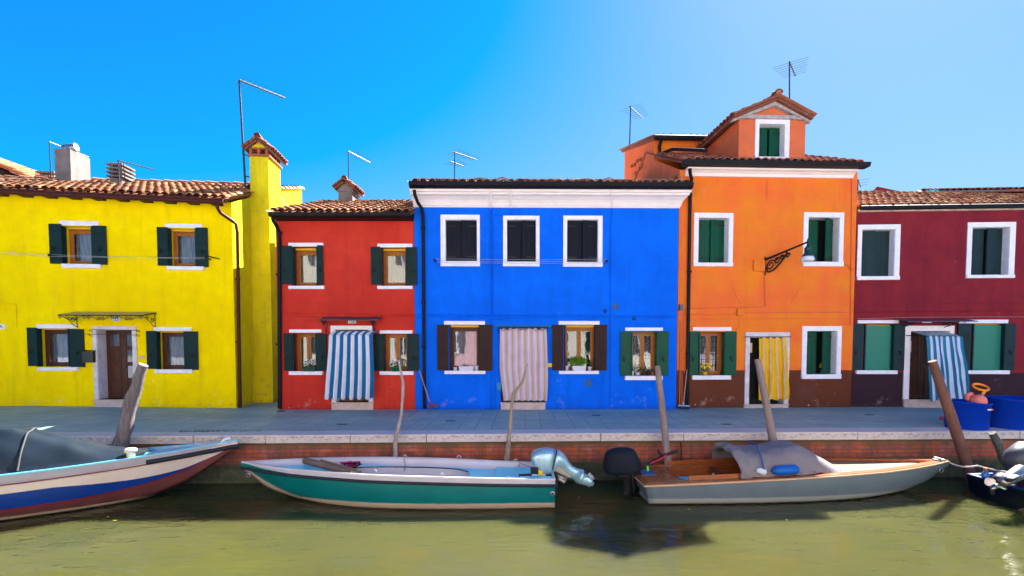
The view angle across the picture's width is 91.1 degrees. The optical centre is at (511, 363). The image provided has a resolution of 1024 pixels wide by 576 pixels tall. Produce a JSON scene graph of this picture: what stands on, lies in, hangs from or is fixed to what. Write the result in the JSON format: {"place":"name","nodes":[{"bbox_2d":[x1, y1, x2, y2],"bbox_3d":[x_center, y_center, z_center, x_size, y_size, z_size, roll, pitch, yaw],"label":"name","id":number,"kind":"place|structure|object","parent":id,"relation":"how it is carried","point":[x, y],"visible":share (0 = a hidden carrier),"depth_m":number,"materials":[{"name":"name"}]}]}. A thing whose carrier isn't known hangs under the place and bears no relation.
{"place":"outdoors","nodes":[
{"label":"outdoors","id":0,"kind":"place"},
{"bbox_2d":[0,393,944,431],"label":"pavement","id":1,"kind":"structure","parent":0,"point":[262,416],"depth_m":11.08,"materials":[{"name":"stone"}]},
{"bbox_2d":[0,158,39,176],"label":"white gabled house","id":2,"kind":"structure","parent":1,"relation":"on","point":[7,167],"depth_m":18.29,"materials":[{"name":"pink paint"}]},
{"bbox_2d":[0,132,304,407],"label":"yellow house","id":3,"kind":"structure","parent":1,"relation":"on","point":[196,333],"depth_m":12.65,"materials":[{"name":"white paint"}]},
{"bbox_2d":[26,324,84,370],"bbox_3d":[-11.302,-0.407,12.670,1.287,1.151,0.574,0,2,-5],"label":"window","id":4,"kind":"structure","parent":3,"relation":"in","point":[65,345],"depth_m":12.47,"materials":[{"name":"white paint"}]},
{"bbox_2d":[49,141,88,176],"bbox_3d":[-13.637,-5.825,15.561,0.400,1.603,1.243,0,3,10],"label":"antenna","id":5,"kind":"object","parent":3,"relation":"attached to","point":[50,154],"visible":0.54,"depth_m":14.96,"materials":[{"name":"metal"}]},
{"bbox_2d":[48,220,107,268],"bbox_3d":[-10.710,-2.947,12.617,1.298,1.162,0.574,0,2,-5],"label":"window","id":6,"kind":"structure","parent":3,"relation":"in","point":[88,243],"depth_m":12.42,"materials":[{"name":"white paint"}]},
{"bbox_2d":[81,350,95,362],"bbox_3d":[-10.508,-0.186,12.496,0.267,0.312,0.130,0,2,-5],"label":"mailbox","id":7,"kind":"object","parent":3,"relation":"attached to","point":[88,356],"visible":1,"depth_m":12.45,"materials":[{"name":"black metal"}]},
{"bbox_2d":[0,251,210,259],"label":"clothesline","id":8,"kind":"object","parent":3,"relation":"attached to","point":[51,255],"visible":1,"depth_m":12.36,"materials":[{"name":"grey fabric"}]},
{"bbox_2d":[92,326,138,406],"bbox_3d":[-9.949,0.129,12.763,1.049,2.146,0.430,0,2,-5],"label":"door","id":9,"kind":"structure","parent":3,"relation":"in","point":[119,360],"depth_m":12.86,"materials":[{"name":"wood"}]},
{"bbox_2d":[117,159,153,181],"bbox_3d":[-10.792,-5.356,14.449,0.240,0.744,0.891,2,3,35],"label":"antenna","id":10,"kind":"object","parent":3,"relation":"on","point":[118,160],"visible":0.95,"depth_m":14.15,"materials":[{"name":"metal"}]},
{"bbox_2d":[146,327,198,372],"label":"window","id":11,"kind":"structure","parent":3,"relation":"in","point":[179,344],"depth_m":12.73,"materials":[{"name":"white paint"}]},
{"bbox_2d":[157,223,208,270],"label":"window","id":12,"kind":"structure","parent":3,"relation":"in","point":[187,243],"depth_m":12.65,"materials":[{"name":"white paint"}]},
{"bbox_2d":[237,78,284,198],"bbox_3d":[-7.041,-5.986,14.185,0.637,3.450,1.288,1,3,31],"label":"antenna","id":13,"kind":"object","parent":3,"relation":"attached to","point":[242,136],"visible":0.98,"depth_m":13.66,"materials":[{"name":"metal"}]},
{"bbox_2d":[266,175,418,409],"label":"red house","id":14,"kind":"structure","parent":1,"relation":"on","point":[346,260],"depth_m":12.55,"materials":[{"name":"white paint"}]},
{"bbox_2d":[281,243,324,288],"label":"window","id":15,"kind":"structure","parent":14,"relation":"in","point":[310,273],"depth_m":12.49,"materials":[{"name":"white paint"}]},
{"bbox_2d":[283,329,326,374],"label":"window","id":16,"kind":"structure","parent":14,"relation":"in","point":[311,343],"depth_m":12.57,"materials":[{"name":"white paint"}]},
{"bbox_2d":[302,359,315,370],"bbox_3d":[-5.052,0.034,12.608,0.379,0.319,0.201,0,2,0],"label":"flower pot","id":17,"kind":"object","parent":14,"relation":"on","point":[309,367],"visible":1,"depth_m":12.53,"materials":[{"name":"plant"}]},
{"bbox_2d":[324,330,376,399],"bbox_3d":[-3.965,0.036,12.428,1.293,1.716,0.396,0,2,0],"label":"door curtain","id":18,"kind":"object","parent":14,"relation":"hanging from","point":[350,369],"depth_m":12.29,"materials":[{"name":"blue fabric"}]},
{"bbox_2d":[330,326,373,409],"bbox_3d":[-4.011,0.124,12.724,1.063,2.157,0.350,0,2,0],"label":"door","id":19,"kind":"structure","parent":14,"relation":"in","point":[336,404],"depth_m":12.61,"materials":[{"name":"white paint"}]},
{"bbox_2d":[345,150,369,178],"bbox_3d":[-4.694,-5.664,15.618,0.557,1.564,1.040,1,3,29],"label":"antenna","id":20,"kind":"object","parent":14,"relation":"on","point":[354,157],"visible":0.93,"depth_m":15.25,"materials":[{"name":"metal"}]},
{"bbox_2d":[371,244,416,288],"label":"window","id":21,"kind":"structure","parent":14,"relation":"in","point":[398,268],"depth_m":12.48,"materials":[{"name":"white paint"}]},
{"bbox_2d":[389,359,401,371],"bbox_3d":[-2.912,0.039,12.576,0.279,0.307,0.279,-2,3,-43],"label":"flower pot","id":22,"kind":"object","parent":14,"relation":"on","point":[395,368],"visible":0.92,"depth_m":12.51,"materials":[{"name":"plant"}]},
{"bbox_2d":[374,330,418,374],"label":"window","id":23,"kind":"structure","parent":14,"relation":"in","point":[402,345],"depth_m":12.57,"materials":[{"name":"white paint"}]},
{"bbox_2d":[419,369,436,408],"bbox_3d":[-2.117,0.625,12.410,0.625,0.972,0.181,1,3,31],"label":"broom","id":24,"kind":"object","parent":1,"relation":"on","point":[432,406],"visible":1,"depth_m":12.32,"materials":[{"name":"brown wood"}]},
{"bbox_2d":[408,176,693,409],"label":"blue house","id":25,"kind":"structure","parent":1,"relation":"on","point":[613,319],"depth_m":12.59,"materials":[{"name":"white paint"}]},
{"bbox_2d":[440,215,479,266],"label":"window","id":26,"kind":"structure","parent":25,"relation":"in","point":[460,234],"depth_m":12.57,"materials":[{"name":"white paint"}]},
{"bbox_2d":[447,149,476,177],"bbox_3d":[-1.455,-5.347,14.737,0.664,1.496,0.927,2,3,36],"label":"antenna","id":27,"kind":"object","parent":25,"relation":"on","point":[454,163],"visible":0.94,"depth_m":14.50,"materials":[{"name":"metal"}]},
{"bbox_2d":[437,321,491,373],"bbox_3d":[-1.187,-0.410,12.776,1.379,1.327,0.494,0,2,-1],"label":"window","id":28,"kind":"structure","parent":25,"relation":"in","point":[470,341],"depth_m":12.59,"materials":[{"name":"white paint"}]},
{"bbox_2d":[459,364,473,370],"bbox_3d":[-1.150,0.091,12.675,0.375,0.182,0.172,0,2,-1],"label":"flower pot","id":29,"kind":"object","parent":25,"relation":"on","point":[466,368],"visible":1,"depth_m":12.60,"materials":[{"name":"white plastic"}]},
{"bbox_2d":[433,258,607,263],"bbox_3d":[0.214,-2.508,12.381,4.255,0.113,0.343,0,2,-1],"label":"clothesline","id":30,"kind":"object","parent":25,"relation":"attached to","point":[434,259],"visible":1,"depth_m":12.27,"materials":[{"name":"grey fabric"}]},
{"bbox_2d":[503,216,539,266],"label":"window","id":31,"kind":"structure","parent":25,"relation":"in","point":[521,234],"depth_m":12.59,"materials":[{"name":"white paint"}]},
{"bbox_2d":[500,328,545,409],"bbox_3d":[0.279,0.154,12.752,1.149,2.095,0.330,0,2,-1],"label":"door","id":32,"kind":"structure","parent":25,"relation":"in","point":[526,405],"depth_m":12.65,"materials":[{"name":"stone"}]},
{"bbox_2d":[500,328,547,400],"bbox_3d":[0.294,0.029,12.569,1.211,1.837,0.090,0,2,-1],"label":"door curtain","id":33,"kind":"object","parent":25,"relation":"hanging from","point":[520,350],"depth_m":12.56,"materials":[{"name":"pink fabric"}]},
{"bbox_2d":[560,386,579,400],"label":"meter door","id":34,"kind":"structure","parent":25,"relation":"in","point":[567,393],"depth_m":12.70,"materials":[{"name":"blue paint"}]},
{"bbox_2d":[569,356,587,370],"bbox_3d":[1.684,-0.006,12.674,0.481,0.379,0.211,0,2,-1],"label":"flower pot","id":35,"kind":"object","parent":25,"relation":"on","point":[578,367],"visible":1,"depth_m":12.62,"materials":[{"name":"white plastic"}]},
{"bbox_2d":[552,321,606,373],"bbox_3d":[1.693,-0.412,12.835,1.376,1.331,0.534,0,2,-1],"label":"window","id":36,"kind":"structure","parent":25,"relation":"in","point":[587,339],"depth_m":12.62,"materials":[{"name":"white paint"}]},
{"bbox_2d":[563,216,602,266],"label":"window","id":37,"kind":"structure","parent":25,"relation":"in","point":[582,235],"depth_m":12.61,"materials":[{"name":"white paint"}]},
{"bbox_2d":[634,364,640,375],"bbox_3d":[3.183,0.150,12.747,0.180,0.301,0.142,0,2,-1],"label":"flower pot","id":38,"kind":"object","parent":25,"relation":"on","point":[637,372],"visible":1,"depth_m":12.72,"materials":[{"name":"white plastic"}]},
{"bbox_2d":[620,328,668,379],"bbox_3d":[3.330,-0.255,12.864,1.210,1.322,0.534,0,2,-1],"label":"window","id":39,"kind":"structure","parent":25,"relation":"in","point":[646,349],"depth_m":12.65,"materials":[{"name":"white paint"}]},
{"bbox_2d":[678,370,689,408],"bbox_3d":[4.392,0.576,12.675,0.444,1.130,0.231,-2,3,-39],"label":"broom","id":40,"kind":"object","parent":1,"relation":"on","point":[683,406],"visible":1,"depth_m":12.65,"materials":[{"name":"brown wood"}]},
{"bbox_2d":[619,88,870,407],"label":"orange house","id":41,"kind":"structure","parent":1,"relation":"on","point":[765,185],"depth_m":12.89,"materials":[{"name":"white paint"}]},
{"bbox_2d":[619,104,646,144],"bbox_3d":[4.506,-8.092,18.659,0.888,2.432,1.166,1,3,27],"label":"antenna","id":42,"kind":"object","parent":41,"relation":"on","point":[630,107],"visible":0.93,"depth_m":18.16,"materials":[{"name":"metal"}]},
{"bbox_2d":[700,363,712,374],"bbox_3d":[4.979,0.136,12.913,0.371,0.316,0.193,0,2,-2],"label":"flower pot","id":43,"kind":"object","parent":41,"relation":"on","point":[704,366],"visible":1,"depth_m":12.87,"materials":[{"name":"plant"}]},
{"bbox_2d":[689,327,736,379],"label":"window","id":44,"kind":"structure","parent":41,"relation":"in","point":[705,347],"depth_m":12.89,"materials":[{"name":"white paint"}]},
{"bbox_2d":[693,213,733,266],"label":"window","id":45,"kind":"structure","parent":41,"relation":"in","point":[712,246],"depth_m":12.96,"materials":[{"name":"white paint"}]},
{"bbox_2d":[743,332,789,407],"bbox_3d":[6.565,0.186,13.109,1.178,2.002,0.390,0,2,-2],"label":"door","id":46,"kind":"structure","parent":41,"relation":"in","point":[751,385],"depth_m":12.98,"materials":[{"name":"fabric"}]},
{"bbox_2d":[745,336,790,399],"bbox_3d":[6.573,0.127,12.910,1.214,1.647,0.129,0,2,-3],"label":"door curtain","id":47,"kind":"object","parent":41,"relation":"hanging from","point":[773,355],"depth_m":12.92,"materials":[{"name":"yellow fabric"}]},
{"bbox_2d":[764,239,814,274],"bbox_3d":[6.744,-2.609,12.304,0.292,0.750,1.264,-1,3,-31],"label":"street lamp","id":48,"kind":"object","parent":41,"relation":"attached to","point":[808,256],"visible":1,"depth_m":12.33,"materials":[{"name":"black metal"}]},
{"bbox_2d":[773,57,806,97],"bbox_3d":[8.607,-8.193,15.595,0.992,1.847,1.042,1,3,30],"label":"antenna","id":49,"kind":"object","parent":41,"relation":"on","point":[789,65],"visible":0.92,"depth_m":15.32,"materials":[{"name":"metal"}]},
{"bbox_2d":[796,383,815,399],"bbox_3d":[7.637,0.732,13.057,0.508,0.437,0.006,0,2,-2],"label":"meter door","id":50,"kind":"structure","parent":41,"relation":"in","point":[804,391],"depth_m":13.05,"materials":[{"name":"brown paint"}]},
{"bbox_2d":[801,326,841,378],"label":"window","id":51,"kind":"structure","parent":41,"relation":"in","point":[820,344],"depth_m":13.09,"materials":[{"name":"white paint"}]},
{"bbox_2d":[802,212,843,266],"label":"window","id":52,"kind":"structure","parent":41,"relation":"in","point":[824,231],"depth_m":12.97,"materials":[{"name":"white paint"}]},
{"bbox_2d":[851,190,1023,407],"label":"burgundy house","id":53,"kind":"structure","parent":1,"relation":"on","point":[948,262],"depth_m":13.00,"materials":[{"name":"red paint"}]},
{"bbox_2d":[856,224,900,279],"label":"window","id":54,"kind":"structure","parent":53,"relation":"in","point":[878,255],"depth_m":13.13,"materials":[{"name":"white paint"}]},
{"bbox_2d":[852,320,904,373],"bbox_3d":[9.523,-0.434,13.179,1.319,1.404,0.302,0,2,3],"label":"window","id":55,"kind":"structure","parent":53,"relation":"in","point":[882,351],"depth_m":13.11,"materials":[{"name":"white paint"}]},
{"bbox_2d":[902,326,954,407],"bbox_3d":[10.819,0.097,13.190,1.220,2.172,0.390,0,2,3],"label":"door","id":56,"kind":"structure","parent":53,"relation":"in","point":[916,370],"depth_m":13.30,"materials":[{"name":"white paint"}]},
{"bbox_2d":[906,331,969,400],"bbox_3d":[10.820,0.051,12.838,1.209,1.760,0.781,0,2,0],"label":"door curtain","id":57,"kind":"object","parent":53,"relation":"hanging from","point":[945,350],"depth_m":12.53,"materials":[{"name":"blue fabric"}]},
{"bbox_2d":[957,320,1015,373],"bbox_3d":[12.202,-0.436,13.036,1.415,1.400,0.302,0,2,3],"label":"window","id":58,"kind":"structure","parent":53,"relation":"in","point":[991,347],"depth_m":12.98,"materials":[{"name":"white paint"}]},
{"bbox_2d":[965,222,1015,277],"bbox_3d":[12.250,-2.905,12.998,1.180,1.418,0.365,0,2,3],"label":"window","id":59,"kind":"structure","parent":53,"relation":"in","point":[989,244],"depth_m":12.97,"materials":[{"name":"white paint"}]},
{"bbox_2d":[874,187,1023,192],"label":"red roofed house","id":60,"kind":"structure","parent":1,"relation":"on","point":[1000,190],"depth_m":19.05,"materials":[{"name":"red tile"}]},
{"bbox_2d":[983,395,1023,429],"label":"tub","id":61,"kind":"object","parent":1,"relation":"on","point":[1007,411],"visible":0.75,"depth_m":9.78,"materials":[{"name":"blue plastic"}]},
{"bbox_2d":[0,477,1023,575],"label":"water","id":62,"kind":"structure","parent":0,"point":[943,526],"depth_m":6.64,"materials":[{"name":"green liquid"}]},
{"bbox_2d":[0,427,238,520],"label":"striped motorboat","id":63,"kind":"object","parent":62,"relation":"on","point":[42,472],"visible":0.98,"depth_m":7.60,"materials":[{"name":"white"}]},
{"bbox_2d":[240,447,593,508],"bbox_3d":[-1.559,1.873,8.257,5.815,0.991,1.298,0,2,1],"label":"green motorboat","id":64,"kind":"object","parent":62,"relation":"on","point":[421,483],"visible":0.98,"depth_m":7.82,"materials":[{"name":"paint"}]},
{"bbox_2d":[302,458,350,472],"bbox_3d":[-3.059,1.675,8.213,1.113,0.140,0.142,2,3,33],"label":"oar","id":65,"kind":"object","parent":64,"relation":"on","point":[322,465],"visible":0.86,"depth_m":8.13,"materials":[{"name":"brown wood"}]},
{"bbox_2d":[320,459,361,472],"bbox_3d":[-2.817,1.681,8.259,1.003,0.095,0.060,2,3,33],"label":"oar","id":66,"kind":"object","parent":64,"relation":"in","point":[355,470],"visible":0.63,"depth_m":8.18,"materials":[{"name":"brown wood"}]},
{"bbox_2d":[340,461,361,467],"bbox_3d":[-2.719,1.692,8.436,0.345,0.099,0.263,0,2,0],"label":"rope heap","id":67,"kind":"object","parent":64,"relation":"on","point":[353,464],"visible":0.89,"depth_m":8.38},
{"bbox_2d":[603,440,949,504],"bbox_3d":[4.551,2.009,8.610,6.023,1.337,1.371,0,2,-2],"label":"grey wooden boat","id":68,"kind":"object","parent":62,"relation":"on","point":[726,474],"visible":0.99,"depth_m":8.16,"materials":[{"name":"paint"}]},
{"bbox_2d":[747,441,764,468],"bbox_3d":[4.041,1.526,8.328,0.041,0.389,0.695,0,2,4],"label":"cover strap","id":69,"kind":"object","parent":68,"relation":"attached to","point":[759,453],"visible":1,"depth_m":8.16,"materials":[{"name":"blue fabric"}]},
{"bbox_2d":[756,467,766,475],"bbox_3d":[3.982,1.722,8.031,0.166,0.120,0.110,1,3,21],"label":"boat fender","id":70,"kind":"object","parent":68,"relation":"attached to","point":[761,471],"visible":1,"depth_m":8.00,"materials":[{"name":"white plastic"}]},
{"bbox_2d":[772,465,799,474],"bbox_3d":[4.371,1.697,8.020,0.447,0.165,0.165,0,2,0],"label":"boat fender","id":71,"kind":"object","parent":68,"relation":"attached to","point":[785,469],"visible":1,"depth_m":7.96,"materials":[{"name":"blue plastic"}]},
{"bbox_2d":[948,462,1006,472],"bbox_3d":[8.138,1.764,8.502,1.296,0.152,0.069,1,3,18],"label":"mooring rope","id":72,"kind":"object","parent":68,"relation":"attached to","point":[977,466],"visible":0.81,"depth_m":8.58,"materials":[{"name":"white fabric"}]},
{"bbox_2d":[966,441,1023,508],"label":"dark blue boat","id":73,"kind":"object","parent":62,"relation":"on","point":[1006,488],"visible":0.94,"depth_m":7.82,"materials":[{"name":"blue paint"}]},
{"bbox_2d":[0,0,1023,202],"label":"sky","id":74,"kind":"structure","parent":0,"point":[928,93],"materials":[{"name":"blue"}]},
{"bbox_2d":[981,467,989,477],"bbox_3d":[7.851,1.836,8.337,0.110,0.222,0.110,0,2,0],"label":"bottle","id":75,"kind":"object","parent":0,"point":[985,473],"visible":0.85,"depth_m":8.31,"materials":[{"name":"blue plastic"}]},
{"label":"canal bed","id":76,"kind":"structure","parent":0,"visible":0},
{"bbox_2d":[111,363,148,447],"bbox_3d":[-6.863,1.722,8.703,1.219,3.473,0.280,0,2,0],"label":"mooring post","id":77,"kind":"object","parent":76,"relation":"on","point":[130,403],"visible":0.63,"depth_m":8.58,"materials":[{"name":"wood"}]},
{"bbox_2d":[393,362,404,456],"bbox_3d":[-2.076,1.692,9.010,0.327,3.450,0.095,0,2,0],"label":"branch pole","id":78,"kind":"object","parent":76,"relation":"on","point":[395,444],"visible":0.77,"depth_m":8.95,"materials":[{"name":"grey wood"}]},
{"bbox_2d":[504,364,527,460],"bbox_3d":[-0.014,1.709,9.015,0.603,3.420,0.112,0,2,0],"label":"branch pole","id":79,"kind":"object","parent":76,"relation":"on","point":[508,444],"visible":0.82,"depth_m":8.95,"materials":[{"name":"grey wood"}]},
{"bbox_2d":[54,427,1023,483],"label":"quay wall","id":80,"kind":"structure","parent":76,"relation":"on","point":[585,449],"depth_m":9.36,"materials":[{"name":"brick"}]},
{"bbox_2d":[179,428,611,431],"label":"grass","id":81,"kind":"structure","parent":80,"relation":"on","point":[240,431],"depth_m":9.49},
{"bbox_2d":[944,399,992,430],"bbox_3d":[8.970,0.998,9.912,0.736,0.546,0.736,0,2,0],"label":"tub","id":82,"kind":"object","parent":80,"relation":"on","point":[973,416],"visible":0.7,"depth_m":9.62,"materials":[{"name":"blue plastic"}]},
{"bbox_2d":[970,394,987,403],"bbox_3d":[9.120,0.732,9.821,0.260,0.260,0.260,0,2,0],"label":"ball","id":83,"kind":"object","parent":82,"relation":"in","point":[978,398],"visible":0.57,"depth_m":9.74,"materials":[{"name":"plastic"}]},
{"bbox_2d":[964,392,973,401],"bbox_3d":[9.059,0.658,9.938,0.199,0.195,0.095,0,2,0],"label":"flower toy","id":84,"kind":"object","parent":83,"relation":"on","point":[969,395],"visible":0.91,"depth_m":9.91,"materials":[{"name":"plastic"}]},
{"bbox_2d":[971,383,989,395],"bbox_3d":[9.165,0.573,9.831,0.291,0.380,0.249,0,2,0],"label":"ring handle toy","id":85,"kind":"object","parent":82,"relation":"in","point":[982,390],"visible":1,"depth_m":9.78,"materials":[{"name":"orange plastic"}]},
{"bbox_2d":[654,365,670,465],"bbox_3d":[2.816,1.724,9.102,0.518,3.388,0.130,0,2,0],"label":"mooring post","id":86,"kind":"object","parent":76,"relation":"on","point":[663,421],"visible":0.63,"depth_m":9.02,"materials":[{"name":"wood"}]},
{"bbox_2d":[754,359,777,441],"bbox_3d":[4.773,1.667,9.100,0.840,3.517,0.148,0,2,0],"label":"mooring post","id":87,"kind":"object","parent":76,"relation":"on","point":[769,422],"visible":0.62,"depth_m":9.01,"materials":[{"name":"wood"}]},
{"bbox_2d":[928,360,975,484],"bbox_3d":[8.131,1.687,9.031,1.405,3.512,0.174,0,2,0],"label":"mooring post","id":88,"kind":"object","parent":76,"relation":"on","point":[957,436],"visible":0.69,"depth_m":8.95,"materials":[{"name":"brown wood"}]},
{"bbox_2d":[988,431,1007,470],"bbox_3d":[9.209,2.328,8.960,1.495,2.266,0.178,0,2,0],"label":"mooring post","id":89,"kind":"object","parent":76,"relation":"on","point":[996,440],"visible":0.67,"depth_m":8.88,"materials":[{"name":"grey wood"}]}
]}

